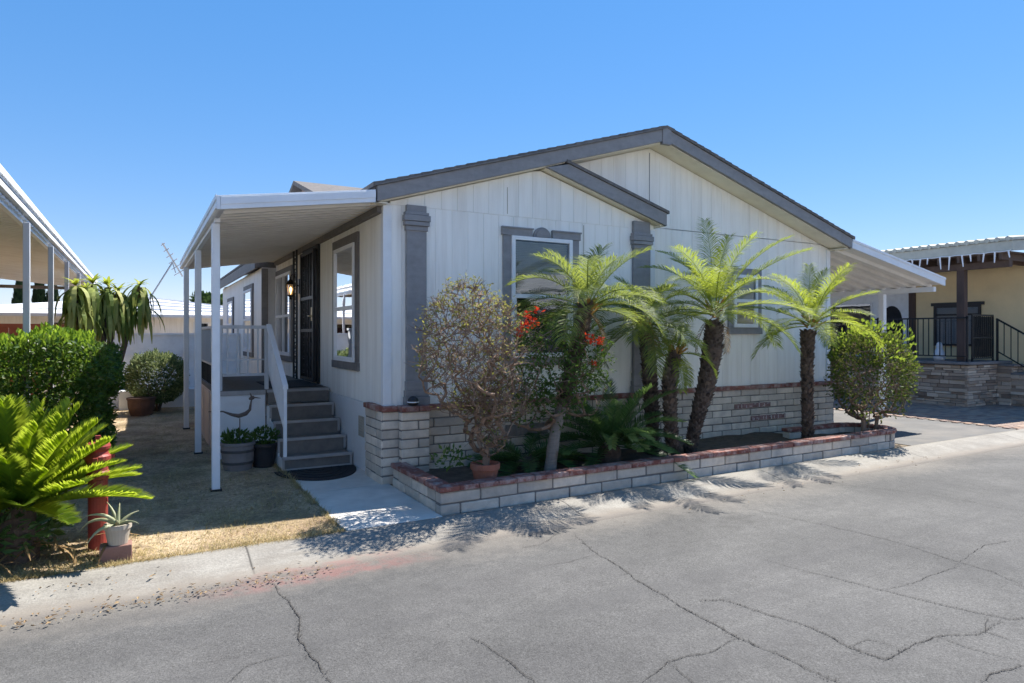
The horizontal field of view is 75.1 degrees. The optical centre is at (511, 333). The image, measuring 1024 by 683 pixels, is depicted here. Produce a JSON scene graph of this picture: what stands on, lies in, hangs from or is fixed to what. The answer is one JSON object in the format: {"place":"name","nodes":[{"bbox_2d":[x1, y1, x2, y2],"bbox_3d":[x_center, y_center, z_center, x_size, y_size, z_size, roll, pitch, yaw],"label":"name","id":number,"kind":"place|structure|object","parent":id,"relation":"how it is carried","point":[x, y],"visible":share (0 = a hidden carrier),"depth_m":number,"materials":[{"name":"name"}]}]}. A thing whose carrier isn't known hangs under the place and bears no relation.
{"place":"outdoors","nodes":[
{"label":"outdoors","id":0,"kind":"place"},
{"bbox_2d":[0,407,338,581],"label":"lawn","id":1,"kind":"structure","parent":0,"point":[172,519],"depth_m":6.48,"materials":[{"name":"beige plant"}]},
{"bbox_2d":[0,500,75,557],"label":"undergrowth","id":2,"kind":"object","parent":1,"relation":"on","point":[50,524],"visible":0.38,"depth_m":4.71,"materials":[{"name":"green plant"}]},
{"bbox_2d":[0,164,96,408],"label":"neighbour awning","id":3,"kind":"object","parent":1,"relation":"on","point":[35,247],"visible":0.74,"depth_m":9.68,"materials":[{"name":"metal"}]},
{"bbox_2d":[0,321,125,467],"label":"hedge","id":4,"kind":"object","parent":1,"relation":"on","point":[46,354],"visible":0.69,"depth_m":7.32,"materials":[{"name":"green plant"}]},
{"bbox_2d":[0,528,142,577],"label":"dry fronds","id":5,"kind":"object","parent":1,"relation":"on","point":[70,552],"visible":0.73,"depth_m":4.73,"materials":[{"name":"brown plant"}]},
{"bbox_2d":[0,394,153,565],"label":"sago palm","id":6,"kind":"object","parent":1,"relation":"on","point":[40,465],"visible":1,"depth_m":4.67,"materials":[{"name":"green plant"}]},
{"bbox_2d":[83,435,114,550],"bbox_3d":[-3.150,1.222,5.074,0.212,0.895,0.203,0,0,-29],"label":"standpipe","id":7,"kind":"object","parent":1,"relation":"on","point":[97,504],"visible":0.54,"depth_m":5.03,"materials":[{"name":"red metal"}]},
{"bbox_2d":[55,273,164,420],"bbox_3d":[-5.748,0.406,9.591,1.332,2.521,0.796,0,0,-29],"label":"strap leaf plant","id":8,"kind":"object","parent":1,"relation":"on","point":[106,314],"visible":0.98,"depth_m":9.48,"materials":[{"name":"green plant"}]},
{"bbox_2d":[99,539,131,563],"bbox_3d":[-2.879,1.583,4.841,0.202,0.115,0.140,0,0,-29],"label":"paver block","id":9,"kind":"object","parent":1,"relation":"on","point":[113,553],"depth_m":4.79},
{"bbox_2d":[80,502,138,545],"bbox_3d":[-2.887,1.378,4.811,0.361,0.290,0.258,0,0,-43],"label":"potted aloe","id":10,"kind":"object","parent":9,"relation":"on","point":[115,528],"visible":1,"depth_m":4.80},
{"bbox_2d":[126,396,155,416],"bbox_3d":[-7.490,1.465,13.456,0.530,0.370,0.530,0,0,-29],"label":"plant tub","id":11,"kind":"object","parent":1,"relation":"on","point":[138,406],"visible":0.99,"depth_m":13.27,"materials":[{"name":"brown ceramic"}]},
{"bbox_2d":[123,348,189,410],"bbox_3d":[-7.495,0.964,14.026,1.330,1.386,1.185,0,0,-29],"label":"variegated shrub","id":12,"kind":"object","parent":11,"relation":"in","point":[171,391],"visible":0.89,"depth_m":13.80,"materials":[{"name":"green plant"}]},
{"bbox_2d":[220,427,255,471],"bbox_3d":[-3.322,1.379,8.051,0.414,0.522,0.400,0,0,-29],"label":"planter pot","id":13,"kind":"object","parent":1,"relation":"on","point":[237,455],"visible":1,"depth_m":7.92,"materials":[{"name":"grey ceramic"}]},
{"bbox_2d":[208,393,258,440],"bbox_3d":[-3.371,1.034,8.103,0.591,0.631,0.052,0,0,-29],"label":"garden bird","id":14,"kind":"object","parent":13,"relation":"in","point":[246,412],"visible":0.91,"depth_m":8.13},
{"bbox_2d":[245,424,282,467],"bbox_3d":[-3.072,1.375,8.226,0.374,0.531,0.400,0,0,33],"label":"planter pot","id":15,"kind":"object","parent":1,"relation":"on","point":[264,453],"visible":0.92,"depth_m":8.13,"materials":[{"name":"black plastic"}]},
{"bbox_2d":[201,325,329,458],"bbox_3d":[-4.187,0.767,10.771,1.460,1.766,4.105,0,0,-29],"label":"porch","id":16,"kind":"object","parent":1,"relation":"on","point":[237,389],"visible":0.52,"depth_m":8.93,"materials":[{"name":"wood"}]},
{"bbox_2d":[180,189,381,491],"bbox_3d":[-3.706,0.052,9.675,1.705,3.195,6.728,0,0,-29],"label":"porch awning","id":17,"kind":"object","parent":1,"relation":"on","point":[238,229],"visible":0.95,"depth_m":7.66,"materials":[{"name":"metal"}]},
{"bbox_2d":[0,451,939,627],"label":"leaf litter","id":18,"kind":"object","parent":1,"relation":"on","point":[158,599],"visible":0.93,"depth_m":4.46,"materials":[{"name":"brown plant"}]},
{"bbox_2d":[296,464,442,530],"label":"walkway","id":19,"kind":"structure","parent":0,"point":[358,499],"depth_m":6.45,"materials":[{"name":"concrete"}]},
{"bbox_2d":[266,324,352,470],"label":"porch stairs","id":20,"kind":"structure","parent":19,"relation":"on","point":[309,429],"depth_m":8.52,"materials":[{"name":"wood"}]},
{"bbox_2d":[274,464,355,480],"bbox_3d":[-2.214,1.621,7.740,0.940,0.019,0.700,0,0,-29],"label":"doormat","id":21,"kind":"object","parent":19,"relation":"on","point":[326,473],"visible":0.98,"depth_m":7.73,"materials":[{"name":"rubber"}]},
{"bbox_2d":[0,446,1023,682],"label":"road","id":22,"kind":"structure","parent":0,"point":[593,616],"depth_m":4.14,"materials":[{"name":"grey asphalt"}]},
{"bbox_2d":[228,485,1023,682],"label":"road cracks","id":23,"kind":"object","parent":22,"relation":"on","point":[932,637],"visible":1,"depth_m":3.76,"materials":[{"name":"black asphalt"}]},
{"bbox_2d":[0,0,1023,305],"label":"sky","id":24,"kind":"structure","parent":0,"point":[897,123],"materials":[{"name":"blue"}]},
{"bbox_2d":[265,416,1015,529],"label":"yard","id":25,"kind":"structure","parent":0,"point":[899,445],"depth_m":9.93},
{"bbox_2d":[11,281,22,303],"bbox_3d":[-23.967,-0.670,32.437,0.972,4.640,0.986,0,0,-29],"label":"cypress tree","id":26,"kind":"object","parent":25,"relation":"on","point":[17,297],"visible":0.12,"depth_m":32.23,"materials":[{"name":"green plant"}]},
{"bbox_2d":[0,324,63,394],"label":"wall","id":27,"kind":"structure","parent":25,"relation":"on","point":[8,328],"depth_m":16.15,"materials":[{"name":"paint"}]},
{"bbox_2d":[31,283,46,302],"bbox_3d":[-23.564,-0.703,33.226,0.953,4.706,0.991,0,0,-29],"label":"cypress tree","id":28,"kind":"object","parent":25,"relation":"on","point":[38,295],"visible":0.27,"depth_m":33.02,"materials":[{"name":"green plant"}]},
{"bbox_2d":[44,285,59,301],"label":"cypress tree","id":29,"kind":"object","parent":25,"relation":"on","point":[56,291],"visible":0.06,"depth_m":32.97,"materials":[{"name":"green plant"}]},
{"bbox_2d":[0,297,222,332],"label":"home","id":30,"kind":"object","parent":25,"relation":"on","point":[172,317],"visible":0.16,"depth_m":21.69,"materials":[{"name":"paint"}]},
{"bbox_2d":[149,243,182,299],"bbox_3d":[-11.839,-2.020,22.726,0.542,2.123,1.187,0,0,45],"label":"antenna","id":31,"kind":"object","parent":30,"relation":"on","point":[172,262],"visible":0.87,"depth_m":22.74,"materials":[{"name":"metal"}]},
{"bbox_2d":[193,322,209,332],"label":"window","id":32,"kind":"structure","parent":30,"relation":"in","point":[203,324],"depth_m":22.28,"materials":[{"name":"white glass"}]},
{"bbox_2d":[41,333,239,409],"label":"boundary wall","id":33,"kind":"structure","parent":25,"relation":"on","point":[167,342],"depth_m":15.16,"materials":[{"name":"white paint"}]},
{"bbox_2d":[189,290,222,304],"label":"broadleaf tree","id":34,"kind":"object","parent":25,"relation":"on","point":[206,298],"visible":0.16,"depth_m":41.35,"materials":[{"name":"green plant"}]},
{"bbox_2d":[220,125,854,484],"bbox_3d":[-1.408,-0.600,15.154,8.420,4.500,14.149,0,0,-29],"label":"manufactured home","id":35,"kind":"object","parent":25,"relation":"on","point":[345,318],"visible":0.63,"depth_m":8.74,"materials":[{"name":"paint"}]},
{"bbox_2d":[227,297,233,332],"bbox_3d":[-7.431,-0.230,17.551,0.055,1.440,1.320,0,0,-29],"label":"window","id":36,"kind":"structure","parent":35,"relation":"in","point":[230,302],"depth_m":17.44,"materials":[{"name":"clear glass"}]},
{"bbox_2d":[243,283,253,356],"bbox_3d":[-5.802,-0.290,14.624,0.055,1.560,1.420,0,0,-29],"label":"window","id":37,"kind":"structure","parent":35,"relation":"in","point":[248,291],"depth_m":14.38,"materials":[{"name":"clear glass"}]},
{"bbox_2d":[275,265,292,361],"bbox_3d":[-4.227,-0.360,12.308,0.055,1.700,1.640,0,0,-29],"label":"window","id":38,"kind":"structure","parent":35,"relation":"in","point":[283,305],"depth_m":12.19,"materials":[{"name":"white glass"}]},
{"bbox_2d":[286,274,299,299],"bbox_3d":[-3.644,-0.789,11.076,0.234,0.434,0.160,0,0,-29],"label":"wall lantern","id":39,"kind":"object","parent":35,"relation":"attached to","point":[289,282],"depth_m":11.04,"materials":[{"name":"brown metal"}]},
{"bbox_2d":[300,244,319,383],"bbox_3d":[-3.169,-0.320,10.328,0.132,2.120,1.090,0,0,-29],"label":"security door","id":40,"kind":"structure","parent":35,"relation":"in","point":[309,258],"depth_m":10.19,"materials":[{"name":"black metal"}]},
{"bbox_2d":[332,231,359,370],"bbox_3d":[-2.170,-0.400,8.612,0.055,1.700,1.220,0,0,-29],"label":"window","id":41,"kind":"structure","parent":35,"relation":"in","point":[346,250],"depth_m":8.51,"materials":[{"name":"grey glass"}]},
{"bbox_2d":[407,396,418,405],"bbox_3d":[-1.084,0.732,7.293,0.132,0.108,0.130,0,0,-29],"label":"path light","id":42,"kind":"object","parent":35,"relation":"on","point":[412,401],"visible":1,"depth_m":7.25,"materials":[{"name":"black plastic"}]},
{"bbox_2d":[501,226,581,366],"bbox_3d":[0.377,-0.466,8.247,1.160,1.711,0.055,0,0,-29],"label":"window","id":43,"kind":"structure","parent":35,"relation":"in","point":[518,243],"depth_m":8.20,"materials":[{"name":"grey glass"}]},
{"bbox_2d":[727,268,762,333],"bbox_3d":[3.600,-0.505,10.270,0.740,1.010,0.055,0,0,-29],"label":"window","id":44,"kind":"structure","parent":35,"relation":"in","point":[747,326],"depth_m":10.29,"materials":[{"name":"grey glass"}]},
{"bbox_2d":[391,422,896,515],"bbox_3d":[2.271,1.529,8.545,7.583,0.282,1.576,0,0,-29],"label":"brick planter","id":45,"kind":"object","parent":25,"relation":"on","point":[450,491],"visible":0.92,"depth_m":7.36,"materials":[{"name":"brick"}]},
{"bbox_2d":[405,273,538,479],"bbox_3d":[-0.330,0.457,6.503,1.375,2.147,1.108,0,0,-29],"label":"potted shrub","id":46,"kind":"object","parent":45,"relation":"on","point":[486,467],"visible":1,"depth_m":6.45,"materials":[{"name":"brown plant"}]},
{"bbox_2d":[466,431,588,476],"bbox_3d":[0.174,1.440,7.597,1.380,0.556,1.470,0,0,18],"label":"shrub","id":47,"kind":"object","parent":45,"relation":"in","point":[528,463],"visible":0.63,"depth_m":7.53,"materials":[{"name":"green plant"}]},
{"bbox_2d":[498,306,617,432],"bbox_3d":[0.457,0.617,7.191,1.567,1.828,0.931,0,0,-29],"label":"flowering shrub","id":48,"kind":"object","parent":45,"relation":"on","point":[546,393],"visible":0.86,"depth_m":7.10,"materials":[{"name":"green plant"}]},
{"bbox_2d":[502,243,668,470],"bbox_3d":[0.809,0.254,7.417,1.869,2.612,1.862,0,0,-29],"label":"palm tree","id":49,"kind":"object","parent":45,"relation":"on","point":[586,304],"visible":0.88,"depth_m":7.19,"materials":[{"name":"green plant"}]},
{"bbox_2d":[531,379,698,478],"bbox_3d":[1.118,1.080,7.915,1.983,1.121,2.062,0,0,-29],"label":"sago palm","id":50,"kind":"object","parent":45,"relation":"in","point":[610,438],"visible":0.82,"depth_m":7.70,"materials":[{"name":"green plant"}]},
{"bbox_2d":[591,276,719,454],"bbox_3d":[1.688,0.410,8.375,1.784,2.320,1.923,0,0,-29],"label":"palm tree","id":51,"kind":"object","parent":45,"relation":"on","point":[648,343],"visible":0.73,"depth_m":8.22,"materials":[{"name":"green plant"}]},
{"bbox_2d":[638,323,717,455],"bbox_3d":[1.940,0.715,8.088,0.996,1.702,1.152,0,0,-29],"label":"palm tree","id":52,"kind":"object","parent":45,"relation":"on","point":[670,381],"visible":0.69,"depth_m":8.05,"materials":[{"name":"green plant"}]},
{"bbox_2d":[633,217,817,453],"bbox_3d":[2.738,-0.041,8.742,2.412,3.228,2.515,0,0,9],"label":"palm tree","id":53,"kind":"object","parent":45,"relation":"on","point":[713,337],"visible":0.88,"depth_m":8.59,"materials":[{"name":"green plant"}]},
{"bbox_2d":[738,262,884,438],"bbox_3d":[4.312,0.232,9.534,2.001,2.658,2.022,0,0,-6],"label":"palm tree","id":54,"kind":"object","parent":45,"relation":"on","point":[807,342],"visible":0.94,"depth_m":9.46,"materials":[{"name":"green plant"}]},
{"bbox_2d":[822,317,923,431],"bbox_3d":[5.506,0.641,10.197,1.360,1.833,1.383,0,0,15],"label":"clipped shrub","id":55,"kind":"object","parent":45,"relation":"on","point":[864,339],"visible":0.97,"depth_m":10.00,"materials":[{"name":"green plant"}]},
{"bbox_2d":[834,410,1013,445],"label":"driveway","id":56,"kind":"structure","parent":0,"point":[911,431],"depth_m":11.53,"materials":[{"name":"concrete"}]},
{"bbox_2d":[829,239,945,416],"bbox_3d":[3.871,0.038,16.969,2.870,3.224,12.112,0,0,-29],"label":"carport awning","id":57,"kind":"object","parent":56,"relation":"on","point":[879,270],"visible":0.13,"depth_m":12.31,"materials":[{"name":"metal"}]},
{"bbox_2d":[834,396,1023,429],"bbox_3d":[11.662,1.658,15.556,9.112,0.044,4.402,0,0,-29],"label":"paver apron","id":58,"kind":"object","parent":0,"point":[1004,416],"visible":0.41,"depth_m":13.72,"materials":[{"name":"grey concrete"}]},
{"bbox_2d":[830,355,1011,406],"bbox_3d":[9.297,1.140,18.365,1.870,1.020,7.050,0,0,-29],"label":"stone porch","id":59,"kind":"object","parent":58,"relation":"on","point":[952,382],"visible":0.27,"depth_m":15.38,"materials":[{"name":"grey stone"}]},
{"bbox_2d":[830,316,968,361],"bbox_3d":[8.683,0.110,17.823,0.040,1.040,6.500,0,0,-29],"label":"iron railing","id":60,"kind":"object","parent":59,"relation":"on","point":[967,335],"visible":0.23,"depth_m":15.73,"materials":[{"name":"black metal"}]},
{"bbox_2d":[933,342,945,360],"bbox_3d":[10.113,0.405,15.757,0.260,0.450,0.253,0,0,-29],"label":"porch statue","id":61,"kind":"object","parent":59,"relation":"on","point":[939,358],"visible":0.78,"depth_m":15.69,"materials":[{"name":"grey stone"}]},
{"bbox_2d":[971,314,993,361],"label":"iron gate","id":62,"kind":"structure","parent":59,"relation":"on","point":[982,337],"depth_m":15.35,"materials":[{"name":"black metal"}]},
{"bbox_2d":[830,235,1023,363],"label":"yellow home","id":63,"kind":"object","parent":58,"relation":"on","point":[977,285],"visible":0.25,"depth_m":16.06,"materials":[{"name":"paint"}]},
{"bbox_2d":[830,302,872,354],"bbox_3d":[9.790,-0.150,19.412,0.030,1.500,1.500,0,0,-29],"label":"window","id":64,"kind":"structure","parent":63,"relation":"in","point":[866,306],"depth_m":19.32,"materials":[{"name":"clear glass"}]},
{"bbox_2d":[886,306,901,356],"bbox_3d":[10.424,-0.060,18.276,0.023,1.420,0.560,0,0,-29],"label":"arched door","id":65,"kind":"structure","parent":63,"relation":"in","point":[892,311],"depth_m":18.22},
{"bbox_2d":[933,305,980,345],"bbox_3d":[11.218,-0.210,16.796,0.060,1.020,1.100,0,0,-29],"label":"window","id":66,"kind":"structure","parent":63,"relation":"in","point":[971,308],"depth_m":16.99,"materials":[{"name":"black glass"}]},
{"bbox_2d":[905,250,1009,269],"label":"icicle lights","id":67,"kind":"object","parent":63,"relation":"hanging from","point":[1008,251],"visible":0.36,"depth_m":14.77,"materials":[{"name":"white plastic"}]},
{"bbox_2d":[996,363,1023,405],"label":"stone steps","id":68,"kind":"structure","parent":58,"relation":"on","point":[1010,383],"depth_m":15.32,"materials":[{"name":"grey stone"}]},
{"bbox_2d":[996,318,1023,366],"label":"stair handrail","id":69,"kind":"object","parent":68,"relation":"on","point":[997,337],"visible":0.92,"depth_m":15.42,"materials":[{"name":"black metal"}]},
{"label":"ground","id":70,"kind":"structure","parent":0,"visible":0},
{"bbox_2d":[0,429,1023,626],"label":"kerb","id":71,"kind":"structure","parent":70,"relation":"on","point":[205,570],"depth_m":5.47,"materials":[{"name":"concrete"}]}
]}

